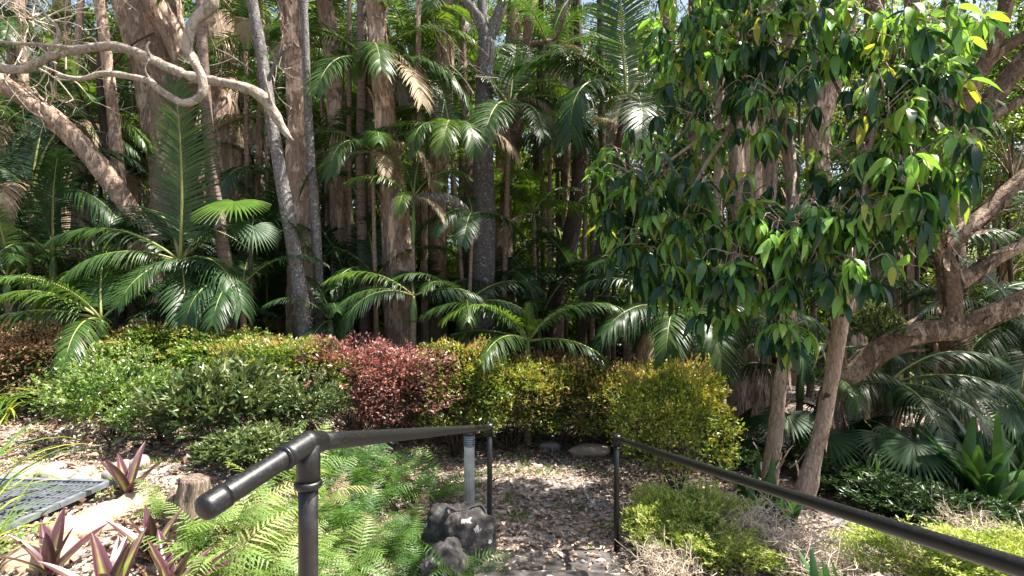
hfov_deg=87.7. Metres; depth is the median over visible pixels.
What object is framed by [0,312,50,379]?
hedge shrub
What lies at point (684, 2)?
sky
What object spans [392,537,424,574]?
fern
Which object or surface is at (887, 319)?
leafy sapling
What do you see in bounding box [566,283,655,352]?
understory shrub
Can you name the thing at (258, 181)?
slim tree
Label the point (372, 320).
understory shrub
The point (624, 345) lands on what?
palm tree
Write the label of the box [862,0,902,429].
paperbark tree
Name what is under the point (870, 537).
feathery groundcover
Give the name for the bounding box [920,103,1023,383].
understory tree
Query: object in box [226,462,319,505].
fern
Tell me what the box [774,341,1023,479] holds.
palm tree
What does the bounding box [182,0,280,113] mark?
understory tree
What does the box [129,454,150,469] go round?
river stone
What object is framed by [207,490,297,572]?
fern
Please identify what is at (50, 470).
river stone
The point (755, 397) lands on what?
paperbark tree
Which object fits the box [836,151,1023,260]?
tree
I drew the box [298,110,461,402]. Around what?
palm tree
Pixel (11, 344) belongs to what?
hedge shrub
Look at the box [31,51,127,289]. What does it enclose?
palm tree
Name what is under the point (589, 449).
edging stone
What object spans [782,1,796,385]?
background tree
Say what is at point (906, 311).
understory tree
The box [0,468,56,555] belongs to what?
strappy clump
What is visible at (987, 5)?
paperbark tree
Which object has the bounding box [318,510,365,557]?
fern
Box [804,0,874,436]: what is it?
paperbark tree
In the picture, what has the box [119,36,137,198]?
background tree
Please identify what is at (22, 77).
slim tree
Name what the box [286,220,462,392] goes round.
palm tree
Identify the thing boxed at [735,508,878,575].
dead twig tangle
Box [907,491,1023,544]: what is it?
dead twig tangle
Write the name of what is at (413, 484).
fern
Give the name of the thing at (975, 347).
palm tree
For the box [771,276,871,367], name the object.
understory shrub
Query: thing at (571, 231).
dark tree
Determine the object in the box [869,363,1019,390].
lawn
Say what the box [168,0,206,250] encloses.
paperbark tree
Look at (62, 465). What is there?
river stone
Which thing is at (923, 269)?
understory shrub
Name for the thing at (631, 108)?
tree
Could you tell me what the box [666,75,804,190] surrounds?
palm tree
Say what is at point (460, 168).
background tree
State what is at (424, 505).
fern
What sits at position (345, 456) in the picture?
fern
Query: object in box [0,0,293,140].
pale branch
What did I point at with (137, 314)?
palm tree
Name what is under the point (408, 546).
fern
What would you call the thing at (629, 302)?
palm tree
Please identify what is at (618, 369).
hedge shrub
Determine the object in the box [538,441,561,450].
edging stone
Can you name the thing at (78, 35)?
slim tree
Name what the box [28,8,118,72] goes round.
tree
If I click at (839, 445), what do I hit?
fan palm
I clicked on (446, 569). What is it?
fern
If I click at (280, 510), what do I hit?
fern
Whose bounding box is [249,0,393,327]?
palm tree
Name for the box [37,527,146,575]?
purple rosette plant
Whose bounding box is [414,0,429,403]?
slim tree
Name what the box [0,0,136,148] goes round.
bare twigs
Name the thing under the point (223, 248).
tree trunk
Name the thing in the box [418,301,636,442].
palm tree
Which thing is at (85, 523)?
sandstone rock
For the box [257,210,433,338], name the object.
palm tree
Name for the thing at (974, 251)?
tree
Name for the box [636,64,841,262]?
tree
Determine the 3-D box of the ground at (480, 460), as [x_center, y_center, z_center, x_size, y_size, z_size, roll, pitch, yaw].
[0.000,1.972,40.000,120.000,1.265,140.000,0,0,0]
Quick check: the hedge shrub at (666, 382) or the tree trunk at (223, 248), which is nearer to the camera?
the hedge shrub at (666, 382)
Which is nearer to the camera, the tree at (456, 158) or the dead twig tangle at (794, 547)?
the dead twig tangle at (794, 547)
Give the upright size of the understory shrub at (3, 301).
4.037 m
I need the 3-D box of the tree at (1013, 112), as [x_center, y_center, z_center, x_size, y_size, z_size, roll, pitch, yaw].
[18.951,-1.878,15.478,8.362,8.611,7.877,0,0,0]
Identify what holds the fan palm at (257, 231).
on the ground at (480, 460)
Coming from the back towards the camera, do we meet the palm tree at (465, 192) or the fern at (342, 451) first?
the palm tree at (465, 192)
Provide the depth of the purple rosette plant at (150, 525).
3.20 m
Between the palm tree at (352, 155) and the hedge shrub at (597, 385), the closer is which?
the hedge shrub at (597, 385)
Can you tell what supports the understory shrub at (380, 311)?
on the ground at (480, 460)
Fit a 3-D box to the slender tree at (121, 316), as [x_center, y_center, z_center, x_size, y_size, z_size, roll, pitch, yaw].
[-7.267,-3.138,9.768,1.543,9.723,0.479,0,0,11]
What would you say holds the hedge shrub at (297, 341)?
on the ground at (480, 460)
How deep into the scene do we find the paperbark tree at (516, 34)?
12.75 m
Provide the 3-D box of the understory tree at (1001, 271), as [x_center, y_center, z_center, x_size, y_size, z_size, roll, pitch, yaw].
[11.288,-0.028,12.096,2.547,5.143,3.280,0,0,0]
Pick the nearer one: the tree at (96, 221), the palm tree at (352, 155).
the palm tree at (352, 155)
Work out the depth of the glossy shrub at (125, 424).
5.04 m
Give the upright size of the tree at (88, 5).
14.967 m
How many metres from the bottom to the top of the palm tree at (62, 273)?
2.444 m
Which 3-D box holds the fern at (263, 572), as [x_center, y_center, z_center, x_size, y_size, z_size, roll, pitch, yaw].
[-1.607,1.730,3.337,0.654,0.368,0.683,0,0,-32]
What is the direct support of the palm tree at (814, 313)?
on the ground at (480, 460)
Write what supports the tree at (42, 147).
on the ground at (480, 460)
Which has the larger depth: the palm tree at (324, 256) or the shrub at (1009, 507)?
the palm tree at (324, 256)
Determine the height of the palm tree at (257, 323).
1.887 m
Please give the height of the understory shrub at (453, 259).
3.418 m
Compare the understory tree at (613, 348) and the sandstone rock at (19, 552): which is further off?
the understory tree at (613, 348)
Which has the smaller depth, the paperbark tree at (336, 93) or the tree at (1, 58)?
the paperbark tree at (336, 93)
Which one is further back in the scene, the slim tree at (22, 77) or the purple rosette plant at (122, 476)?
the slim tree at (22, 77)
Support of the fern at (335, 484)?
on the ground at (480, 460)
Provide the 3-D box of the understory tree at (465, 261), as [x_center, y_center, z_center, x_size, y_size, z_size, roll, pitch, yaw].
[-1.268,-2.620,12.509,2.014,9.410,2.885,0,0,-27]
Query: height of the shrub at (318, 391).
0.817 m
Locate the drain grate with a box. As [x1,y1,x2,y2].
[0,477,113,536]
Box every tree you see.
[0,0,21,314]
[0,0,96,195]
[0,4,92,199]
[0,5,94,105]
[0,20,84,111]
[0,34,155,339]
[0,39,135,320]
[0,73,146,322]
[0,73,172,383]
[0,88,143,226]
[0,95,150,384]
[0,103,85,222]
[0,124,73,250]
[0,146,153,359]
[0,198,103,379]
[0,202,111,396]
[0,244,215,411]
[0,247,140,319]
[1,171,107,224]
[4,136,149,211]
[13,0,45,364]
[23,74,310,335]
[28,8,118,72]
[31,0,117,315]
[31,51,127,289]
[41,184,147,244]
[43,1,194,203]
[47,0,72,321]
[54,26,201,254]
[58,216,237,337]
[60,0,251,106]
[64,0,84,335]
[65,111,147,269]
[68,0,154,371]
[81,67,200,248]
[85,222,285,335]
[93,0,138,367]
[110,0,204,344]
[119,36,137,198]
[133,254,330,339]
[140,276,280,334]
[141,104,411,252]
[154,0,322,293]
[156,161,379,373]
[162,245,365,369]
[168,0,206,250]
[172,2,320,334]
[173,52,356,332]
[181,0,346,98]
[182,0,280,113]
[184,124,366,365]
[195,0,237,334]
[195,0,246,329]
[232,3,263,337]
[234,0,316,339]
[236,55,327,334]
[236,226,380,336]
[242,0,405,153]
[246,0,316,399]
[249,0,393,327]
[249,48,366,212]
[250,150,356,245]
[253,0,264,340]
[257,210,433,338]
[261,266,384,401]
[262,84,408,208]
[265,12,478,340]
[273,0,432,232]
[275,0,325,340]
[280,94,412,187]
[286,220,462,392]
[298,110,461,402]
[299,0,356,257]
[300,0,326,390]
[310,19,406,116]
[315,0,353,380]
[317,119,454,325]
[317,131,466,265]
[321,270,493,427]
[338,0,476,347]
[341,40,458,132]
[342,4,468,122]
[342,8,502,173]
[342,140,474,297]
[344,239,513,363]
[347,0,355,384]
[356,0,370,384]
[362,67,536,419]
[363,0,417,406]
[366,48,472,219]
[383,271,546,436]
[399,0,537,126]
[405,191,525,424]
[406,0,496,387]
[406,16,536,249]
[407,154,621,324]
[408,90,578,255]
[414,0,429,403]
[415,143,590,275]
[417,0,455,399]
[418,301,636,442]
[421,9,508,272]
[421,38,599,414]
[434,232,578,399]
[448,59,605,217]
[450,134,596,352]
[455,0,473,353]
[456,0,507,366]
[459,0,472,299]
[460,0,508,416]
[481,254,605,414]
[492,0,628,293]
[493,0,678,176]
[494,2,521,360]
[494,30,620,253]
[495,0,606,357]
[499,0,571,389]
[502,0,724,409]
[507,231,663,389]
[511,85,666,356]
[514,48,617,260]
[515,47,635,357]
[518,144,677,260]
[532,0,543,397]
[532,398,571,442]
[539,134,643,361]
[540,0,563,266]
[545,0,586,402]
[553,203,689,416]
[560,2,572,357]
[560,22,682,363]
[561,0,670,365]
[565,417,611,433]
[572,224,766,438]
[579,0,839,484]
[584,8,713,148]
[584,55,678,182]
[594,85,728,355]
[597,0,610,394]
[608,43,727,362]
[619,101,840,260]
[625,1,712,217]
[627,285,829,440]
[631,216,770,410]
[635,0,677,366]
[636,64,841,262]
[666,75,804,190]
[668,276,822,406]
[675,36,855,157]
[684,0,703,364]
[704,0,897,215]
[708,308,927,454]
[712,19,725,433]
[723,161,1022,312]
[725,20,753,436]
[738,8,763,429]
[748,0,1010,509]
[760,70,896,174]
[762,7,778,422]
[771,140,847,396]
[773,236,942,330]
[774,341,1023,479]
[777,41,860,375]
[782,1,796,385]
[799,0,1023,141]
[801,131,850,198]
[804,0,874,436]
[804,86,1009,307]
[815,168,1023,472]
[836,53,1023,165]
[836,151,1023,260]
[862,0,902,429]
[863,146,1023,373]
[868,245,934,382]
[869,254,1023,432]
[897,15,980,383]
[897,246,1023,410]
[900,0,920,367]
[900,113,1023,254]
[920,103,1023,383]
[923,10,1023,258]
[927,0,1023,430]
[928,206,1023,265]
[930,0,1023,246]
[958,0,1014,11]
[963,4,1023,102]
[969,198,1023,397]
[970,191,1023,247]
[972,0,1023,100]
[980,93,1023,378]
[981,81,1023,199]
[982,110,1023,229]
[1007,225,1023,239]
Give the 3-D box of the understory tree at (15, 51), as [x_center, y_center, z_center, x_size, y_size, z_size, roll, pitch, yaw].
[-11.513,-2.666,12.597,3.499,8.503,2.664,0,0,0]
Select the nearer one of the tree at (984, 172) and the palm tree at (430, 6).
the palm tree at (430, 6)
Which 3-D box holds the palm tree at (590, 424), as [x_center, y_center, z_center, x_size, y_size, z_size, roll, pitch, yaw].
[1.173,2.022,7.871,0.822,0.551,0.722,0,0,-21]
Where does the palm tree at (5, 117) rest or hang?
on the ground at (480, 460)
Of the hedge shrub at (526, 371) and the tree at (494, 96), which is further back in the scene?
the tree at (494, 96)
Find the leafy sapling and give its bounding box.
[848,299,909,337]
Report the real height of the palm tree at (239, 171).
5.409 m
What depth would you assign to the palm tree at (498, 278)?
9.39 m
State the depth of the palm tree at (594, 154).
12.55 m
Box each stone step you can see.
[473,547,639,575]
[476,569,632,575]
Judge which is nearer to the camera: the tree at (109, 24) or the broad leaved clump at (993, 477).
the broad leaved clump at (993, 477)
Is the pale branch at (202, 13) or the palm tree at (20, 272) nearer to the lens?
the pale branch at (202, 13)
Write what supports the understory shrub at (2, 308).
on the ground at (480, 460)
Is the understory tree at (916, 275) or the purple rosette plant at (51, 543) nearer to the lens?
the purple rosette plant at (51, 543)
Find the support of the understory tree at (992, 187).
on the ground at (480, 460)
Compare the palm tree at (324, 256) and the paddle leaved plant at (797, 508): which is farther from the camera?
the palm tree at (324, 256)
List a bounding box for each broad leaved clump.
[842,452,908,497]
[888,460,946,484]
[898,406,1000,487]
[914,408,1023,522]
[974,403,1023,485]
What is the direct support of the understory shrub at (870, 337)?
on the ground at (480, 460)
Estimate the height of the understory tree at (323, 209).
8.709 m
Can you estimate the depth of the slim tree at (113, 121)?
9.73 m
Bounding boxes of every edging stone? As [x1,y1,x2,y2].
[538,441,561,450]
[568,443,609,457]
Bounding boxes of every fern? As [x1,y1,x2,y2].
[127,495,293,575]
[134,478,176,520]
[140,502,238,556]
[185,477,293,534]
[203,522,297,575]
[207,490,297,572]
[224,505,297,568]
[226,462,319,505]
[229,420,307,458]
[229,518,297,562]
[244,498,330,556]
[251,424,344,485]
[253,484,325,534]
[257,525,341,575]
[273,546,328,575]
[276,455,378,503]
[277,488,342,519]
[284,548,364,575]
[318,473,349,507]
[318,492,383,532]
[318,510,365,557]
[318,516,397,575]
[319,422,334,455]
[321,442,392,503]
[321,446,364,475]
[322,447,365,464]
[326,482,410,543]
[331,512,393,546]
[337,446,369,458]
[339,521,421,562]
[341,478,412,520]
[344,452,396,480]
[355,443,432,485]
[355,549,428,575]
[364,464,441,508]
[379,515,424,564]
[382,501,427,535]
[389,491,429,524]
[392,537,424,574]
[397,447,475,505]
[414,537,510,575]
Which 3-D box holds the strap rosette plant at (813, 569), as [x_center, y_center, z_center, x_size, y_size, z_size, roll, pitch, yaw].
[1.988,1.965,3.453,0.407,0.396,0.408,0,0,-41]
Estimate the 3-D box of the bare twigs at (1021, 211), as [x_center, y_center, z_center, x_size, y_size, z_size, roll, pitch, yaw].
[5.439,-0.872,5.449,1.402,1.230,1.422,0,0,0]
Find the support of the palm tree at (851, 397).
on the ground at (480, 460)
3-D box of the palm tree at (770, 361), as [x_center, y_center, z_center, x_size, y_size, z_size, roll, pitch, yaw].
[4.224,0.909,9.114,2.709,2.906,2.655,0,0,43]
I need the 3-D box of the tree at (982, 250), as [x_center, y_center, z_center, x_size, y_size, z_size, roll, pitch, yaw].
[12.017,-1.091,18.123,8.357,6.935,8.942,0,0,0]
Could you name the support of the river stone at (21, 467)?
on the ground at (480, 460)
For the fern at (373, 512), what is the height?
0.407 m
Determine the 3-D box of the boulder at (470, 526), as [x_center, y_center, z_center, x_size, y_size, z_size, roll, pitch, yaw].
[-0.430,2.126,4.359,0.589,0.720,0.593,0,0,-34]
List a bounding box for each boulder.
[417,501,496,566]
[418,537,474,575]
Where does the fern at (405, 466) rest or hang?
on the ground at (480, 460)
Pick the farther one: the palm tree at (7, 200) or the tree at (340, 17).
the tree at (340, 17)
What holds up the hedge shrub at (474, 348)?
on the ground at (480, 460)
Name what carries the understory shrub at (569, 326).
on the ground at (480, 460)
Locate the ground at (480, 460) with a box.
[0,326,1023,575]
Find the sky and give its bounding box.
[1,0,1023,273]
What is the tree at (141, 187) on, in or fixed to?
on the ground at (480, 460)
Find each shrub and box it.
[0,237,113,332]
[0,238,58,321]
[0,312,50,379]
[0,316,137,407]
[0,320,93,410]
[8,354,135,422]
[26,332,215,408]
[27,338,188,440]
[82,316,252,393]
[96,377,216,444]
[105,288,143,330]
[127,348,302,444]
[143,324,322,411]
[185,418,303,469]
[200,333,366,422]
[244,360,355,430]
[263,329,464,430]
[264,253,357,336]
[325,257,383,334]
[352,347,452,445]
[356,237,456,341]
[394,333,515,457]
[416,241,516,341]
[416,244,547,346]
[436,348,593,451]
[447,251,577,354]
[490,346,620,449]
[516,283,588,357]
[542,356,683,450]
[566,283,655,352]
[567,265,678,361]
[575,357,717,461]
[604,353,748,501]
[708,436,790,472]
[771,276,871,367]
[771,295,829,366]
[791,452,900,493]
[810,310,871,366]
[835,466,964,525]
[868,258,987,353]
[878,480,1013,535]
[903,288,1019,379]
[911,251,1023,361]
[920,278,1019,377]
[926,490,1023,533]
[972,256,1023,280]
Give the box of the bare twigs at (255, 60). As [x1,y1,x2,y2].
[177,14,303,122]
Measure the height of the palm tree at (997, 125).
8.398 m
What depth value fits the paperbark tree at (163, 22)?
10.62 m
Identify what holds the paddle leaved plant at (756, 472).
on the ground at (480, 460)
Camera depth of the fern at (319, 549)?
3.46 m
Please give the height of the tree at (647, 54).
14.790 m
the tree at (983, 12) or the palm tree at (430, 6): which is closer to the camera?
the palm tree at (430, 6)
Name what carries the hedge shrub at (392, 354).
on the ground at (480, 460)
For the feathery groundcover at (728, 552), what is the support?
on the ground at (480, 460)
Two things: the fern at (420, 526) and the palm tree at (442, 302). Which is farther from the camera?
the palm tree at (442, 302)
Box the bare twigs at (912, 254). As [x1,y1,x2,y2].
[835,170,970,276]
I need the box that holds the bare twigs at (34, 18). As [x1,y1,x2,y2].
[0,0,139,83]
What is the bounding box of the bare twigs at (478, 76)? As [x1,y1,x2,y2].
[424,10,542,158]
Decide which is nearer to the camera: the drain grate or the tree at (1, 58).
the drain grate
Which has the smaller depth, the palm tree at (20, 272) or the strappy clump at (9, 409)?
the strappy clump at (9, 409)
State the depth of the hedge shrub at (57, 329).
6.84 m
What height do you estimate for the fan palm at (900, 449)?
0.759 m
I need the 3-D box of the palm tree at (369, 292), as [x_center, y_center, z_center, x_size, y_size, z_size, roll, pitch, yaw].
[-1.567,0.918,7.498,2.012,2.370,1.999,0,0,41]
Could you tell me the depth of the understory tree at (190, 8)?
12.40 m
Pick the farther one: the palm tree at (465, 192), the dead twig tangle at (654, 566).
the palm tree at (465, 192)
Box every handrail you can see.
[194,423,492,575]
[613,434,1023,575]
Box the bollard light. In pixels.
[463,432,474,503]
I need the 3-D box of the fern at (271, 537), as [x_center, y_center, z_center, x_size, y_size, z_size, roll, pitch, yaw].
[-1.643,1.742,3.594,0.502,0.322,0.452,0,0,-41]
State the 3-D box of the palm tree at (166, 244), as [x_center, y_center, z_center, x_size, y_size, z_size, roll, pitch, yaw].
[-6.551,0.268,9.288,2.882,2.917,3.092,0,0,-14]
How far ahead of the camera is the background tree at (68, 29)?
15.54 m
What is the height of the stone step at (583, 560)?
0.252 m
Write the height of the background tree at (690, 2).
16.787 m
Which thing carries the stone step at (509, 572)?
on the ground at (480, 460)
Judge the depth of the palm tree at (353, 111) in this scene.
9.44 m
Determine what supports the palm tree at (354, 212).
on the ground at (480, 460)
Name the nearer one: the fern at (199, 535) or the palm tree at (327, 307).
the fern at (199, 535)
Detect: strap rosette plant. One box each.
[798,549,824,575]
[809,559,846,575]
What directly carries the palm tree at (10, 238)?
on the ground at (480, 460)
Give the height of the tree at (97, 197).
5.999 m
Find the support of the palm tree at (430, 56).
on the ground at (480, 460)
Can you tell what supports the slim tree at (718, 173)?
on the ground at (480, 460)
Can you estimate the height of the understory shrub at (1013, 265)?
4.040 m
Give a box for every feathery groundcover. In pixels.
[619,503,670,541]
[620,472,765,544]
[621,507,797,575]
[817,513,1023,575]
[921,516,1023,575]
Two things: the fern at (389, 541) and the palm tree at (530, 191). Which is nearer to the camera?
the fern at (389, 541)
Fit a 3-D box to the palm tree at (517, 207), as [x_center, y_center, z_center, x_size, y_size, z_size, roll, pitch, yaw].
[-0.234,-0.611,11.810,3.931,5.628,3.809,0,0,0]
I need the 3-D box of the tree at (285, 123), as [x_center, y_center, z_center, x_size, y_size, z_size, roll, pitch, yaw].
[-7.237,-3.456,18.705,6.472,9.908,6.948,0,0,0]
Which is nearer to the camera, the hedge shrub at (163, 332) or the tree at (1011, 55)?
the hedge shrub at (163, 332)
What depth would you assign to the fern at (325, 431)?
5.47 m
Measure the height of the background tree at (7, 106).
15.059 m
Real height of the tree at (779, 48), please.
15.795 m
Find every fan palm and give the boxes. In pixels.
[185,199,316,345]
[723,401,855,462]
[786,417,936,481]
[833,416,987,491]
[872,377,1023,455]
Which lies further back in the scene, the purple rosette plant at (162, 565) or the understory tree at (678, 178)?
the understory tree at (678, 178)
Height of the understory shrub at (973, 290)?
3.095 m
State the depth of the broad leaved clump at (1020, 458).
6.47 m
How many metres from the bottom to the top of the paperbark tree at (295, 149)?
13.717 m
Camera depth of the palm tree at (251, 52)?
12.42 m
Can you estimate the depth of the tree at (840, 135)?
18.93 m
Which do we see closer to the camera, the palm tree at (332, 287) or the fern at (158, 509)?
the fern at (158, 509)
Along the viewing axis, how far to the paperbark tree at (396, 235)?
8.54 m
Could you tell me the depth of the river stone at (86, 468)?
4.46 m
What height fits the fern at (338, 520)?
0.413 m
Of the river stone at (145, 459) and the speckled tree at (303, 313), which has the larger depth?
the speckled tree at (303, 313)
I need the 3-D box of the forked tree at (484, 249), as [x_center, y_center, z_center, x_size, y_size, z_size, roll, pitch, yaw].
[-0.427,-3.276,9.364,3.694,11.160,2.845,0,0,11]
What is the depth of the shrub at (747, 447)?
6.45 m
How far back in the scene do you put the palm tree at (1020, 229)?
10.76 m
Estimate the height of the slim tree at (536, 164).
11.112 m
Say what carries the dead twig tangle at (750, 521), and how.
on the ground at (480, 460)
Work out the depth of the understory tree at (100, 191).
12.48 m
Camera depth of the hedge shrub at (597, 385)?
6.98 m
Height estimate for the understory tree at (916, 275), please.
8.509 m
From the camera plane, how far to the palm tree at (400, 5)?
9.53 m
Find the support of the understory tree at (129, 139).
on the ground at (480, 460)
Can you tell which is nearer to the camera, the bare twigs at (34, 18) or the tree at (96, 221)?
the bare twigs at (34, 18)
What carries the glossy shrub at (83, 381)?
on the ground at (480, 460)
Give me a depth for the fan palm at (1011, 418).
6.43 m
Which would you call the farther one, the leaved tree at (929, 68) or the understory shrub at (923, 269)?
the understory shrub at (923, 269)
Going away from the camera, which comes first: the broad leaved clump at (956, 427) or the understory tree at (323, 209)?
the broad leaved clump at (956, 427)
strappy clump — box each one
[0,377,46,424]
[0,394,99,500]
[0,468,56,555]
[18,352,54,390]
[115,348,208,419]
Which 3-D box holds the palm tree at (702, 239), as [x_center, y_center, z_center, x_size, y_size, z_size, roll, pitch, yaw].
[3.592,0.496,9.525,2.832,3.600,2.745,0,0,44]
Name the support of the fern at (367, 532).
on the ground at (480, 460)
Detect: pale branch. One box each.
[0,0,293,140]
[52,0,219,106]
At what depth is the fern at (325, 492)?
4.68 m
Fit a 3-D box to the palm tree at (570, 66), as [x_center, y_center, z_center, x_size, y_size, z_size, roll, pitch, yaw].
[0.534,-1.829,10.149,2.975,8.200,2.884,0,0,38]
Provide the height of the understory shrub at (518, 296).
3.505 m
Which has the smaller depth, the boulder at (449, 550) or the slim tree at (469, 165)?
the boulder at (449, 550)
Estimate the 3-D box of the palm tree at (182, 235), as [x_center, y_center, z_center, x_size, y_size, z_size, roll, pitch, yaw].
[-4.812,-0.636,8.129,3.634,4.706,3.388,0,0,0]
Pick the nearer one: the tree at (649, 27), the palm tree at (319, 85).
the palm tree at (319, 85)
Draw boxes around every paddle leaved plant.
[732,454,779,513]
[747,471,803,530]
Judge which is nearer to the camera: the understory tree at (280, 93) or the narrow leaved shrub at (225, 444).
the narrow leaved shrub at (225, 444)
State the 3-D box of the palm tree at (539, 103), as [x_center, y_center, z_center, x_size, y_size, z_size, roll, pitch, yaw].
[-0.033,-1.240,9.114,3.162,7.054,2.596,0,0,0]
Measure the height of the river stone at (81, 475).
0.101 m
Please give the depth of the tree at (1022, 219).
23.48 m
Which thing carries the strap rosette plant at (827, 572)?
on the ground at (480, 460)
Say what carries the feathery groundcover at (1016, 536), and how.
on the ground at (480, 460)
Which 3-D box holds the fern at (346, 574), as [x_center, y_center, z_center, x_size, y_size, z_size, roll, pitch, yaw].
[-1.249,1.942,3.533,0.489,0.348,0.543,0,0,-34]
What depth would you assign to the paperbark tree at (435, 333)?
9.56 m
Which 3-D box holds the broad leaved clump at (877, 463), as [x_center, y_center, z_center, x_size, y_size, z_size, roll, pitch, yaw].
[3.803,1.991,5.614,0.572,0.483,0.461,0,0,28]
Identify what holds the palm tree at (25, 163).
on the ground at (480, 460)
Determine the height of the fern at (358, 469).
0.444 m
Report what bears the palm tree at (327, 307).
on the ground at (480, 460)
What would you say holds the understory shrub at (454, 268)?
on the ground at (480, 460)
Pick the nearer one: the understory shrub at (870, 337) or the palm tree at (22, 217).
the palm tree at (22, 217)
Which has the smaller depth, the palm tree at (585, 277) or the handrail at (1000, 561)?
the handrail at (1000, 561)
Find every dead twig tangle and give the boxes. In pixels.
[617,524,716,575]
[666,483,843,565]
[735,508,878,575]
[864,515,958,572]
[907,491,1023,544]
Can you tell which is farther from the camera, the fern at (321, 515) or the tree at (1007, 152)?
the tree at (1007, 152)
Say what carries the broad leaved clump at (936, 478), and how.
on the ground at (480, 460)
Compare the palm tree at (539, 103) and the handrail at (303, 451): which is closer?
the handrail at (303, 451)
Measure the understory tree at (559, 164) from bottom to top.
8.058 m
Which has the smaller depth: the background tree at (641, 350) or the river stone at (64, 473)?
the river stone at (64, 473)
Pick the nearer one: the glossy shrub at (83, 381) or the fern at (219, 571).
the fern at (219, 571)
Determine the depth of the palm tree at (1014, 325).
8.61 m
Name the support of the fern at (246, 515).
on the ground at (480, 460)
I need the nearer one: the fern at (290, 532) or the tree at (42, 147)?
the fern at (290, 532)
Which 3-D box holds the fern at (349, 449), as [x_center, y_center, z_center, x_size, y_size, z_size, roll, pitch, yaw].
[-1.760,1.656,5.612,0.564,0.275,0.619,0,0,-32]
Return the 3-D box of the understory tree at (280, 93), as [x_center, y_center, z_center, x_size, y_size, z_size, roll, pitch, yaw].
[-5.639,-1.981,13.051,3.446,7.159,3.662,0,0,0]
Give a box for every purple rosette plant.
[0,507,109,575]
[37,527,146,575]
[96,442,160,494]
[105,505,190,562]
[136,529,244,575]
[177,554,223,575]
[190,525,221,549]
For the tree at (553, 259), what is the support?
on the ground at (480, 460)
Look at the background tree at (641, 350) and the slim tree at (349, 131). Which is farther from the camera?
the background tree at (641, 350)
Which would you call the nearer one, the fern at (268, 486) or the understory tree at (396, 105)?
the fern at (268, 486)
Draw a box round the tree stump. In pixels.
[164,473,215,540]
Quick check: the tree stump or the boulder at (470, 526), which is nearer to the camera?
the tree stump
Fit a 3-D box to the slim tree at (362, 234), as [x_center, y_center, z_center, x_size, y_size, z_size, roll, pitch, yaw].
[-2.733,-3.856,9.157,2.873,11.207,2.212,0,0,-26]
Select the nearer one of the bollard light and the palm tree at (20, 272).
the bollard light
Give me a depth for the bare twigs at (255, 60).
7.91 m
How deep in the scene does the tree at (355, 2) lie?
17.17 m
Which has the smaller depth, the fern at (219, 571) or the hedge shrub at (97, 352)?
the fern at (219, 571)
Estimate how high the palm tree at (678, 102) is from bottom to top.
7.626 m
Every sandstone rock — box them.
[0,534,82,574]
[46,511,113,539]
[78,499,140,518]
[118,492,149,507]
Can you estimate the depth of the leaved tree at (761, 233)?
5.18 m
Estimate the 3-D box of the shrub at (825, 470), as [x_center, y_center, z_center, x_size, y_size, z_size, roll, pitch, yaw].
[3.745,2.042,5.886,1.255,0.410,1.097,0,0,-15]
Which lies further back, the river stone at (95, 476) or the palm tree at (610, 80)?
the palm tree at (610, 80)
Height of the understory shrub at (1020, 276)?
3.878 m
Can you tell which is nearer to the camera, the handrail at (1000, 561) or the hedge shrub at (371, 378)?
the handrail at (1000, 561)
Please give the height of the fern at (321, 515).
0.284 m
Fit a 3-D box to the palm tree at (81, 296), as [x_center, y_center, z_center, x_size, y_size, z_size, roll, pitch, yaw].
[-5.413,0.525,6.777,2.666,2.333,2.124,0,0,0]
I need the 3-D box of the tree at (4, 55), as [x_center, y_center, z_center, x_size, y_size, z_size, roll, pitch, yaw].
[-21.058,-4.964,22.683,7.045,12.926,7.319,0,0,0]
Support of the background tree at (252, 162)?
on the ground at (480, 460)
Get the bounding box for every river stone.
[4,463,42,476]
[33,465,60,477]
[46,461,66,469]
[47,469,78,477]
[71,472,89,478]
[77,465,96,474]
[88,472,100,478]
[101,470,111,478]
[112,459,129,469]
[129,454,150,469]
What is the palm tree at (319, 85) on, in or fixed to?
on the ground at (480, 460)
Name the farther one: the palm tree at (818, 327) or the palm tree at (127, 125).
the palm tree at (127, 125)
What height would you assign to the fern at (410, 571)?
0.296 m
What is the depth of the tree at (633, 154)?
18.18 m
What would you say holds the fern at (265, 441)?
on the ground at (480, 460)
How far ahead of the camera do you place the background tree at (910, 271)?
14.99 m
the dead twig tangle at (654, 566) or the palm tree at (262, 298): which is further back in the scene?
the palm tree at (262, 298)
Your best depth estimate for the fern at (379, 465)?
5.39 m
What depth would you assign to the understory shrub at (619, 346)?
14.69 m
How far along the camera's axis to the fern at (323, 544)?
3.69 m
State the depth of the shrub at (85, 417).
6.09 m
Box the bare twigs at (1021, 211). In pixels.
[957,171,1023,248]
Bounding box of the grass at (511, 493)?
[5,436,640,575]
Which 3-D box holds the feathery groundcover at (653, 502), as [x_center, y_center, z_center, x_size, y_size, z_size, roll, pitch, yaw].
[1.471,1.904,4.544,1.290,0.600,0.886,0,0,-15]
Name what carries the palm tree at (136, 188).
on the ground at (480, 460)
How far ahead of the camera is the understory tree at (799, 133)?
11.98 m
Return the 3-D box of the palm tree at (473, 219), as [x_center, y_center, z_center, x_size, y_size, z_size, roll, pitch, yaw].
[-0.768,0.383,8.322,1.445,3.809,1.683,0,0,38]
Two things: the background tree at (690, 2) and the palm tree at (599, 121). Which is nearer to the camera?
the palm tree at (599, 121)

